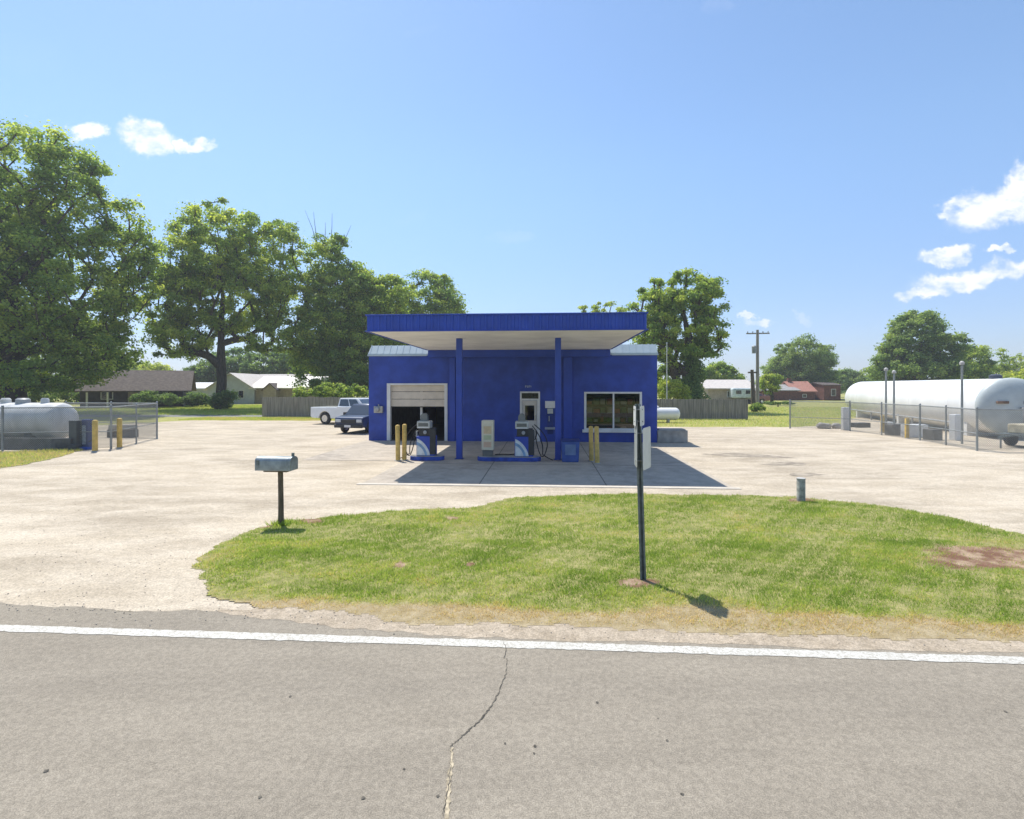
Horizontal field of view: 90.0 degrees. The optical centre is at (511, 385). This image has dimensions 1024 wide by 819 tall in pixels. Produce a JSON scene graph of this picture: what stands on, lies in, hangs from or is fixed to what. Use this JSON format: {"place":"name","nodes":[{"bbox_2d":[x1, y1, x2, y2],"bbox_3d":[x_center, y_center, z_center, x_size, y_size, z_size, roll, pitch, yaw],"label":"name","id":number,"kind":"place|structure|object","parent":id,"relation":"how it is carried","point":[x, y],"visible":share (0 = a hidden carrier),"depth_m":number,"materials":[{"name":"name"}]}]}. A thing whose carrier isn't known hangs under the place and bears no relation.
{"place":"outdoors","nodes":[
{"label":"outdoors","id":0,"kind":"place"},
{"bbox_2d":[79,414,261,416],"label":"side road","id":1,"kind":"structure","parent":0,"point":[187,415],"depth_m":43.32,"materials":[{"name":"grey asphalt"}]},
{"bbox_2d":[203,373,261,403],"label":"house","id":2,"kind":"structure","parent":0,"point":[241,383],"depth_m":71.61,"materials":[{"name":"grey"}]},
{"bbox_2d":[260,374,311,376],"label":"house","id":3,"kind":"structure","parent":0,"point":[262,375],"depth_m":83.77,"materials":[{"name":"grey"}]},
{"bbox_2d":[410,454,444,460],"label":"pump island","id":4,"kind":"structure","parent":0,"point":[437,457],"depth_m":17.04,"materials":[{"name":"blue paint"}]},
{"bbox_2d":[400,413,436,458],"bbox_3d":[-3.189,1.696,17.327,1.298,1.555,0.424,0,0,4],"label":"fuel pump","id":5,"kind":"object","parent":4,"relation":"on","point":[425,435],"visible":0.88,"depth_m":17.12,"materials":[{"name":"blue paint"}]},
{"bbox_2d":[0,393,855,611],"bbox_3d":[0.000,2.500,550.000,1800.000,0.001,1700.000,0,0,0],"label":"ground","id":6,"kind":"structure","parent":0,"point":[163,419],"depth_m":39.38,"materials":[{"name":"green plant"}]},
{"bbox_2d":[27,375,79,402],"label":"bush","id":7,"kind":"object","parent":6,"relation":"on","point":[37,396],"visible":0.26,"depth_m":57.24,"materials":[{"name":"green plant"}]},
{"bbox_2d":[27,355,137,402],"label":"tree","id":8,"kind":"object","parent":6,"relation":"on","point":[60,362],"visible":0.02,"depth_m":71.64,"materials":[{"name":"green plant"}]},
{"bbox_2d":[0,115,174,401],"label":"tree","id":9,"kind":"object","parent":6,"relation":"on","point":[38,229],"visible":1,"depth_m":44.27,"materials":[{"name":"green plant"}]},
{"bbox_2d":[70,370,196,408],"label":"house","id":10,"kind":"structure","parent":6,"relation":"on","point":[121,389],"depth_m":58.87,"materials":[{"name":"brown"}]},
{"bbox_2d":[127,390,182,407],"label":"bush","id":11,"kind":"object","parent":6,"relation":"on","point":[154,396],"visible":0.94,"depth_m":56.65,"materials":[{"name":"green plant"}]},
{"bbox_2d":[139,361,175,370],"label":"tree","id":12,"kind":"object","parent":6,"relation":"on","point":[155,366],"visible":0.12,"depth_m":98.86,"materials":[{"name":"green plant"}]},
{"bbox_2d":[179,390,209,406],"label":"bush","id":13,"kind":"object","parent":6,"relation":"on","point":[194,399],"visible":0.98,"depth_m":59.34,"materials":[{"name":"green plant"}]},
{"bbox_2d":[181,364,216,381],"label":"tree","id":14,"kind":"object","parent":6,"relation":"on","point":[200,374],"visible":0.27,"depth_m":93.78,"materials":[{"name":"green plant"}]},
{"bbox_2d":[189,382,213,394],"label":"carport","id":15,"kind":"object","parent":6,"relation":"on","point":[200,386],"visible":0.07,"depth_m":76.82,"materials":[{"name":"grey metal"}]},
{"bbox_2d":[203,388,240,408],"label":"bush","id":16,"kind":"object","parent":6,"relation":"on","point":[227,398],"visible":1,"depth_m":53.53,"materials":[{"name":"green plant"}]},
{"bbox_2d":[132,197,319,408],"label":"tree","id":17,"kind":"object","parent":6,"relation":"on","point":[195,274],"visible":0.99,"depth_m":53.77,"materials":[{"name":"green plant"}]},
{"bbox_2d":[196,346,258,380],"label":"tree","id":18,"kind":"object","parent":6,"relation":"on","point":[211,369],"visible":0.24,"depth_m":93.90,"materials":[{"name":"green plant"}]},
{"bbox_2d":[228,352,292,374],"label":"tree","id":19,"kind":"object","parent":6,"relation":"on","point":[244,365],"visible":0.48,"depth_m":93.68,"materials":[{"name":"green plant"}]},
{"bbox_2d":[262,383,280,396],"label":"shed","id":20,"kind":"structure","parent":6,"relation":"on","point":[270,389],"depth_m":71.00,"materials":[{"name":"beige"}]},
{"bbox_2d":[267,341,315,375],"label":"tree","id":21,"kind":"object","parent":6,"relation":"on","point":[284,360],"visible":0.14,"depth_m":93.08,"materials":[{"name":"green plant"}]},
{"bbox_2d":[248,376,335,403],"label":"house","id":22,"kind":"structure","parent":6,"relation":"on","point":[282,382],"depth_m":72.72,"materials":[{"name":"beige"}]},
{"bbox_2d":[262,397,368,416],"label":"wooden fence","id":23,"kind":"object","parent":6,"relation":"on","point":[286,406],"visible":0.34,"depth_m":40.67,"materials":[{"name":"grey wood"}]},
{"bbox_2d":[292,382,368,397],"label":"bush","id":24,"kind":"object","parent":6,"relation":"on","point":[324,390],"visible":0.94,"depth_m":43.46,"materials":[{"name":"green plant"}]},
{"bbox_2d":[306,365,368,397],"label":"bush","id":25,"kind":"object","parent":6,"relation":"on","point":[357,378],"visible":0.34,"depth_m":54.14,"materials":[{"name":"green plant"}]},
{"bbox_2d":[281,211,416,388],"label":"tree","id":26,"kind":"object","parent":6,"relation":"on","point":[341,340],"visible":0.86,"depth_m":56.12,"materials":[{"name":"green plant"}]},
{"bbox_2d":[383,268,471,345],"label":"tree","id":27,"kind":"object","parent":6,"relation":"on","point":[436,302],"visible":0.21,"depth_m":66.59,"materials":[{"name":"green plant"}]},
{"bbox_2d":[576,301,630,311],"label":"tree","id":28,"kind":"object","parent":6,"relation":"on","point":[596,307],"visible":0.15,"depth_m":71.66,"materials":[{"name":"green plant"}]},
{"bbox_2d":[657,406,679,422],"bbox_3d":[9.900,1.925,35.000,3.100,1.150,0.852,0,0,4],"label":"propane tank","id":29,"kind":"object","parent":6,"relation":"on","point":[667,414],"visible":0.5,"depth_m":34.60,"materials":[{"name":"white metal"}]},
{"bbox_2d":[657,377,691,399],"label":"bush","id":30,"kind":"object","parent":6,"relation":"on","point":[676,389],"visible":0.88,"depth_m":46.27,"materials":[{"name":"green plant"}]},
{"bbox_2d":[621,266,733,410],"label":"tree","id":31,"kind":"object","parent":6,"relation":"on","point":[665,319],"visible":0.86,"depth_m":49.05,"materials":[{"name":"green plant"}]},
{"bbox_2d":[657,399,747,418],"bbox_3d":[13.528,1.725,38.465,8.160,1.550,0.168,0,0,3],"label":"wooden fence","id":32,"kind":"object","parent":6,"relation":"on","point":[718,408],"visible":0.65,"depth_m":38.32,"materials":[{"name":"grey wood"}]},
{"bbox_2d":[702,360,747,379],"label":"tree","id":33,"kind":"object","parent":6,"relation":"on","point":[719,370],"visible":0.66,"depth_m":78.94,"materials":[{"name":"green plant"}]},
{"bbox_2d":[700,380,755,403],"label":"house","id":34,"kind":"structure","parent":6,"relation":"on","point":[716,389],"depth_m":72.80,"materials":[{"name":"beige"}]},
{"bbox_2d":[729,388,750,403],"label":"camper","id":35,"kind":"object","parent":6,"relation":"on","point":[739,392],"visible":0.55,"depth_m":71.04,"materials":[{"name":"paint"}]},
{"bbox_2d":[748,370,756,411],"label":"cut pole","id":36,"kind":"object","parent":6,"relation":"on","point":[753,397],"visible":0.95,"depth_m":50.05,"materials":[{"name":"grey wood"}]},
{"bbox_2d":[746,330,769,402],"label":"utility pole","id":37,"kind":"object","parent":6,"relation":"on","point":[755,349],"visible":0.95,"depth_m":53.20,"materials":[{"name":"brown wood"}]},
{"bbox_2d":[749,402,767,411],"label":"bush","id":38,"kind":"object","parent":6,"relation":"on","point":[757,406],"visible":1,"depth_m":49.08,"materials":[{"name":"green plant"}]},
{"bbox_2d":[755,394,769,402],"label":"parked car","id":39,"kind":"object","parent":6,"relation":"on","point":[762,398],"visible":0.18,"depth_m":73.10,"materials":[{"name":"red paint"}]},
{"bbox_2d":[755,373,783,401],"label":"tree","id":40,"kind":"object","parent":6,"relation":"on","point":[770,382],"visible":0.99,"depth_m":67.41,"materials":[{"name":"green plant"}]},
{"bbox_2d":[763,401,794,406],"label":"bush","id":41,"kind":"object","parent":6,"relation":"on","point":[775,402],"visible":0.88,"depth_m":61.61,"materials":[{"name":"green plant"}]},
{"bbox_2d":[755,333,844,384],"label":"tree","id":42,"kind":"object","parent":6,"relation":"on","point":[817,364],"visible":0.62,"depth_m":95.17,"materials":[{"name":"green plant"}]},
{"bbox_2d":[810,382,842,400],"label":"house","id":43,"kind":"structure","parent":6,"relation":"on","point":[829,391],"depth_m":88.05,"materials":[{"name":"red brick"}]},
{"bbox_2d":[833,367,874,391],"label":"tree","id":44,"kind":"object","parent":6,"relation":"on","point":[851,378],"visible":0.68,"depth_m":108.90,"materials":[{"name":"green plant"}]},
{"bbox_2d":[855,309,980,380],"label":"tree","id":45,"kind":"object","parent":6,"relation":"on","point":[925,357],"visible":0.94,"depth_m":72.38,"materials":[{"name":"green plant"}]},
{"bbox_2d":[951,344,1001,379],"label":"tree","id":46,"kind":"object","parent":6,"relation":"on","point":[985,366],"visible":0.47,"depth_m":76.15,"materials":[{"name":"green plant"}]},
{"bbox_2d":[991,348,1023,377],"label":"tree","id":47,"kind":"object","parent":6,"relation":"on","point":[1008,366],"visible":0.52,"depth_m":82.90,"materials":[{"name":"green plant"}]},
{"bbox_2d":[1000,366,1023,378],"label":"tree","id":48,"kind":"object","parent":6,"relation":"on","point":[1018,374],"visible":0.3,"depth_m":62.38,"materials":[{"name":"green plant"}]},
{"bbox_2d":[0,602,1023,818],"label":"road","id":49,"kind":"structure","parent":0,"point":[105,726],"depth_m":3.71,"materials":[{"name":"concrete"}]},
{"bbox_2d":[445,747,453,818],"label":"road crack","id":50,"kind":"object","parent":49,"relation":"on","point":[448,801],"visible":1,"depth_m":3.15,"materials":[{"name":"beige asphalt"}]},
{"bbox_2d":[450,658,506,745],"bbox_3d":[-0.182,2.486,4.086,0.128,0.001,1.201,0,0,18],"label":"road crack","id":51,"kind":"object","parent":49,"relation":"on","point":[483,715],"visible":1,"depth_m":3.90,"materials":[{"name":"black asphalt"}]},
{"bbox_2d":[0,625,1023,663],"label":"road edge line","id":52,"kind":"object","parent":49,"relation":"on","point":[838,654],"visible":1,"depth_m":4.92,"materials":[{"name":"paint"}]},
{"bbox_2d":[0,417,1023,611],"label":"gravel lot","id":53,"kind":"structure","parent":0,"point":[213,480],"depth_m":12.35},
{"bbox_2d":[0,398,78,437],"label":"propane tank","id":54,"kind":"object","parent":53,"relation":"on","point":[25,402],"visible":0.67,"depth_m":20.71,"materials":[{"name":"metal"}]},
{"bbox_2d":[0,437,79,449],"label":"block wall","id":55,"kind":"structure","parent":53,"relation":"on","point":[61,443],"depth_m":19.99,"materials":[{"name":"concrete"}]},
{"bbox_2d":[0,450,82,467],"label":"grass strip","id":56,"kind":"object","parent":53,"relation":"on","point":[1,462],"depth_m":17.84,"materials":[{"name":"plant"}]},
{"bbox_2d":[69,420,81,446],"bbox_3d":[-17.150,1.915,20.197,0.340,1.130,0.406,0,0,4],"label":"dispenser cabinet","id":57,"kind":"object","parent":56,"relation":"on","point":[74,430],"visible":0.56,"depth_m":20.00,"materials":[{"name":"grey metal"}]},
{"bbox_2d":[0,401,157,450],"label":"chain link fence","id":58,"kind":"object","parent":53,"relation":"on","point":[100,414],"visible":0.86,"depth_m":20.27,"materials":[{"name":"silver metal"}]},
{"bbox_2d":[79,419,92,449],"bbox_3d":[-17.124,1.910,20.294,1.486,1.180,0.480,0,0,4],"label":"propane dispenser","id":59,"kind":"object","parent":53,"relation":"on","point":[86,427],"visible":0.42,"depth_m":20.20,"materials":[{"name":"blue metal"}]},
{"bbox_2d":[90,420,98,451],"bbox_3d":[-15.916,1.895,19.542,0.280,1.200,0.280,0,0,0],"label":"bollard","id":60,"kind":"object","parent":53,"relation":"on","point":[94,435],"visible":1,"depth_m":19.47,"materials":[{"name":"yellow metal"}]},
{"bbox_2d":[115,418,123,447],"bbox_3d":[-15.827,1.895,20.645,0.280,1.200,0.280,0,0,0],"label":"bollard","id":61,"kind":"object","parent":53,"relation":"on","point":[119,432],"visible":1,"depth_m":20.57,"materials":[{"name":"yellow metal"}]},
{"bbox_2d":[107,425,138,437],"bbox_3d":[-19.000,2.200,25.000,1.300,0.600,0.400,0,0,4],"label":"block stack","id":62,"kind":"object","parent":53,"relation":"on","point":[115,434],"visible":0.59,"depth_m":24.81,"materials":[{"name":"concrete"}]},
{"bbox_2d":[311,398,368,423],"bbox_3d":[-10.201,1.636,33.582,5.845,1.720,2.330,0,0,20],"label":"pickup truck","id":63,"kind":"object","parent":53,"relation":"on","point":[325,414],"visible":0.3,"depth_m":33.08,"materials":[{"name":"white paint"}]},
{"bbox_2d":[334,403,368,432],"bbox_3d":[-7.962,1.740,28.454,2.016,1.512,4.180,0,0,15],"label":"parked car","id":64,"kind":"object","parent":53,"relation":"on","point":[355,416],"visible":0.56,"depth_m":26.75,"materials":[{"name":"paint"}]},
{"bbox_2d":[0,503,1010,652],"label":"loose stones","id":65,"kind":"object","parent":53,"relation":"on","point":[313,610],"visible":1,"depth_m":5.62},
{"bbox_2d":[303,440,732,486],"bbox_3d":[-0.617,2.488,17.969,12.800,0.001,10.080,0,0,4],"label":"concrete pad","id":66,"kind":"object","parent":53,"relation":"on","point":[616,467],"visible":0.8,"depth_m":15.63,"materials":[{"name":"grey concrete"}]},
{"bbox_2d":[394,425,401,460],"bbox_3d":[-3.806,1.895,17.069,0.250,1.200,0.250,-1,0,0],"label":"bollard","id":67,"kind":"object","parent":66,"relation":"on","point":[397,433],"visible":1,"depth_m":17.00,"materials":[{"name":"yellow metal"}]},
{"bbox_2d":[401,424,407,460],"bbox_3d":[-3.609,1.885,17.180,0.250,1.220,0.250,1,0,0],"label":"bollard","id":68,"kind":"object","parent":66,"relation":"on","point":[404,442],"visible":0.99,"depth_m":17.12,"materials":[{"name":"yellow metal"}]},
{"bbox_2d":[365,312,647,459],"bbox_3d":[0.030,0.184,18.970,8.272,4.608,8.160,0,0,4],"label":"canopy","id":69,"kind":"object","parent":66,"relation":"on","point":[557,336],"visible":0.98,"depth_m":16.12,"materials":[{"name":"blue metal"}]},
{"bbox_2d":[477,455,540,461],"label":"pump island","id":70,"kind":"structure","parent":66,"relation":"on","point":[513,458],"depth_m":16.87,"materials":[{"name":"blue paint"}]},
{"bbox_2d":[482,420,493,455],"bbox_3d":[-0.806,1.743,17.186,0.400,1.190,0.326,0,0,4],"label":"payment cabinet","id":71,"kind":"object","parent":70,"relation":"on","point":[487,437],"visible":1,"depth_m":17.03,"materials":[{"name":"white metal"}]},
{"bbox_2d":[515,413,552,459],"bbox_3d":[0.731,1.696,17.080,1.268,1.556,0.424,0,0,4],"label":"fuel pump","id":72,"kind":"object","parent":70,"relation":"on","point":[524,440],"visible":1,"depth_m":16.91,"materials":[{"name":"blue paint"}]},
{"bbox_2d":[433,442,659,485],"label":"pad joints","id":73,"kind":"object","parent":66,"relation":"on","point":[537,464],"visible":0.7,"depth_m":16.22,"materials":[{"name":"grey concrete"}]},
{"bbox_2d":[560,438,579,461],"bbox_3d":[1.922,2.128,16.967,0.630,0.720,0.630,0,0,4],"label":"trash can","id":74,"kind":"object","parent":66,"relation":"on","point":[569,449],"visible":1,"depth_m":16.68,"materials":[{"name":"blue plastic"}]},
{"bbox_2d":[588,426,594,461],"bbox_3d":[2.622,1.910,16.957,0.250,1.170,0.250,-1,0,0],"label":"bollard","id":75,"kind":"object","parent":66,"relation":"on","point":[591,453],"visible":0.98,"depth_m":16.89,"materials":[{"name":"yellow metal"}]},
{"bbox_2d":[594,426,600,463],"bbox_3d":[2.739,1.895,16.520,0.250,1.200,0.250,-1,0,0],"label":"bollard","id":76,"kind":"object","parent":66,"relation":"on","point":[596,441],"visible":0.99,"depth_m":16.45,"materials":[{"name":"yellow metal"}]},
{"bbox_2d":[356,483,740,488],"bbox_3d":[0.807,2.490,12.739,9.500,0.020,0.180,0,0,4],"label":"concrete edge strip","id":77,"kind":"object","parent":53,"relation":"on","point":[664,487],"visible":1,"depth_m":12.70,"materials":[{"name":"grey concrete"}]},
{"bbox_2d":[657,428,687,442],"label":"concrete block","id":78,"kind":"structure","parent":53,"relation":"on","point":[672,435],"depth_m":22.47,"materials":[{"name":"grey concrete"}]},
{"bbox_2d":[710,453,792,457],"bbox_3d":[8.456,2.493,18.494,3.102,0.001,1.231,0,0,13],"label":"worn patch","id":79,"kind":"object","parent":53,"relation":"on","point":[740,455],"visible":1,"depth_m":18.36,"materials":[{"name":"beige concrete"}]},
{"bbox_2d":[763,462,805,465],"bbox_3d":[8.739,2.493,16.448,1.687,0.001,0.857,0,0,0],"label":"worn patch","id":80,"kind":"object","parent":53,"relation":"on","point":[784,463],"visible":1,"depth_m":16.47,"materials":[{"name":"beige concrete"}]},
{"bbox_2d":[789,473,824,476],"bbox_3d":[8.278,2.493,14.444,1.090,0.001,0.543,0,0,-25],"label":"worn patch","id":81,"kind":"object","parent":53,"relation":"on","point":[802,474],"visible":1,"depth_m":14.42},
{"bbox_2d":[841,407,848,429],"bbox_3d":[18.842,1.850,28.945,0.420,1.300,0.200,0,0,-12],"label":"yard post","id":82,"kind":"object","parent":53,"relation":"on","point":[842,423],"visible":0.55,"depth_m":28.86,"materials":[{"name":"white metal"}]},
{"bbox_2d":[884,368,887,423],"bbox_3d":[19.479,0.770,26.667,0.180,3.460,0.180,0,0,0],"label":"standpipe","id":83,"kind":"object","parent":53,"relation":"on","point":[885,369],"visible":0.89,"depth_m":26.62,"materials":[{"name":"metal"}]},
{"bbox_2d":[885,424,900,434],"bbox_3d":[19.470,2.225,26.100,0.620,0.550,0.500,0,0,-12],"label":"yard block","id":84,"kind":"object","parent":53,"relation":"on","point":[888,430],"depth_m":25.90,"materials":[{"name":"concrete"}]},
{"bbox_2d":[892,370,895,422],"bbox_3d":[19.490,0.845,26.122,0.180,3.310,0.180,0,0,0],"label":"standpipe","id":85,"kind":"object","parent":53,"relation":"on","point":[893,371],"visible":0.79,"depth_m":26.08,"materials":[{"name":"metal"}]},
{"bbox_2d":[789,400,1023,450],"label":"chain link fence","id":86,"kind":"object","parent":53,"relation":"on","point":[977,433],"visible":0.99,"depth_m":23.13,"materials":[{"name":"silver metal"}]},
{"bbox_2d":[901,424,927,437],"bbox_3d":[19.735,2.190,25.115,1.100,0.620,0.500,0,0,-12],"label":"yard block","id":87,"kind":"object","parent":53,"relation":"on","point":[912,429],"depth_m":24.86,"materials":[{"name":"white paint"}]},
{"bbox_2d":[923,429,942,439],"bbox_3d":[19.529,2.250,23.773,0.550,0.500,0.500,0,0,-12],"label":"yard block","id":88,"kind":"object","parent":53,"relation":"on","point":[926,432],"depth_m":23.57,"materials":[{"name":"concrete"}]},
{"bbox_2d":[845,374,1023,436],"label":"propane tank","id":89,"kind":"object","parent":53,"relation":"on","point":[996,391],"visible":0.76,"depth_m":27.40,"materials":[{"name":"white metal"}]},
{"bbox_2d":[949,414,960,440],"bbox_3d":[20.390,1.900,23.563,0.340,1.200,0.300,0,0,-12],"label":"yard post","id":90,"kind":"object","parent":53,"relation":"on","point":[953,424],"visible":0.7,"depth_m":23.44,"materials":[{"name":"grey metal"}]},
{"bbox_2d":[959,361,964,443],"bbox_3d":[19.397,0.710,22.069,0.180,3.580,0.180,0,0,0],"label":"standpipe","id":91,"kind":"object","parent":53,"relation":"on","point":[961,363],"visible":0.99,"depth_m":22.03,"materials":[{"name":"metal"}]},
{"bbox_2d":[997,423,1023,447],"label":"utility trailer","id":92,"kind":"object","parent":53,"relation":"on","point":[1012,437],"visible":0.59,"depth_m":20.95,"materials":[{"name":"grey metal"}]},
{"bbox_2d":[0,0,1023,381],"label":"sky","id":93,"kind":"structure","parent":0,"point":[846,166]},
{"bbox_2d":[367,344,657,442],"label":"station building","id":94,"kind":"structure","parent":0,"point":[409,385],"depth_m":23.04,"materials":[{"name":"blue paint"}]},
{"bbox_2d":[387,383,447,440],"bbox_3d":[-4.297,1.182,23.481,2.792,2.606,0.480,0,0,4],"label":"garage door","id":95,"kind":"structure","parent":94,"relation":"in","point":[421,399],"depth_m":23.34,"materials":[{"name":"white paint"}]},
{"bbox_2d":[520,391,539,440],"bbox_3d":[0.809,1.363,22.994,0.896,2.233,0.150,0,0,4],"label":"shop door","id":96,"kind":"structure","parent":94,"relation":"in","point":[524,395],"depth_m":22.97,"materials":[{"name":"white paint"}]},
{"bbox_2d":[545,401,554,433],"bbox_3d":[1.703,1.410,22.757,0.480,1.479,0.259,0,0,4],"label":"wall phone","id":97,"kind":"object","parent":94,"relation":"attached to","point":[550,428],"depth_m":22.77,"materials":[{"name":"white paint"}]},
{"bbox_2d":[586,397,636,427],"bbox_3d":[4.534,1.499,23.622,2.340,1.950,0.310,0,0,4],"label":"shop shelf","id":98,"kind":"object","parent":94,"relation":"in","point":[599,412],"visible":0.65,"depth_m":23.68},
{"bbox_2d":[582,392,642,432],"bbox_3d":[4.478,1.159,22.718,2.699,1.802,0.240,0,0,4],"label":"window","id":99,"kind":"structure","parent":94,"relation":"in","point":[601,430],"depth_m":22.69,"materials":[{"name":"white paint"}]},
{"bbox_2d":[191,492,1023,642],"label":"grass verge","id":100,"kind":"object","parent":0,"point":[986,558],"depth_m":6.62,"materials":[{"name":"green plant"}]},
{"bbox_2d":[255,453,297,523],"bbox_3d":[-4.210,1.870,9.147,0.670,1.360,0.275,0,0,6],"label":"mailbox","id":101,"kind":"object","parent":100,"relation":"on","point":[280,465],"visible":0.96,"depth_m":9.06,"materials":[{"name":"grey metal"}]},
{"bbox_2d":[288,453,297,470],"bbox_3d":[-3.900,1.343,9.119,0.049,0.307,0.267,0,0,6],"label":"door","id":102,"kind":"structure","parent":101,"relation":"in","point":[293,460],"depth_m":9.09,"materials":[{"name":"metal"}]},
{"bbox_2d":[266,516,296,526],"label":"weeds","id":103,"kind":"object","parent":100,"relation":"on","point":[285,522],"visible":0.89,"depth_m":9.10,"materials":[{"name":"green plant"}]},
{"bbox_2d":[633,404,650,579],"bbox_3d":[1.629,1.415,6.542,0.186,2.370,0.355,0,0,32],"label":"sign post","id":104,"kind":"object","parent":100,"relation":"on","point":[640,464],"visible":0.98,"depth_m":6.51,"materials":[{"name":"grey metal"}]},
{"bbox_2d":[796,477,805,501],"bbox_3d":[6.228,2.248,11.034,0.184,0.545,0.184,0,0,0],"label":"stub pipe","id":105,"kind":"object","parent":100,"relation":"on","point":[801,489],"visible":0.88,"depth_m":10.97,"materials":[{"name":"metal"}]},
{"bbox_2d":[218,607,1023,652],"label":"sandy shoulder","id":106,"kind":"object","parent":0,"point":[560,632],"visible":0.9,"depth_m":5.11},
{"bbox_2d":[755,384,800,399],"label":"house","id":107,"kind":"structure","parent":0,"point":[785,392],"depth_m":88.50,"materials":[{"name":"red brick"}]},
{"bbox_2d":[782,378,817,399],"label":"house","id":108,"kind":"structure","parent":0,"point":[808,390],"depth_m":89.57,"materials":[{"name":"red brick"}]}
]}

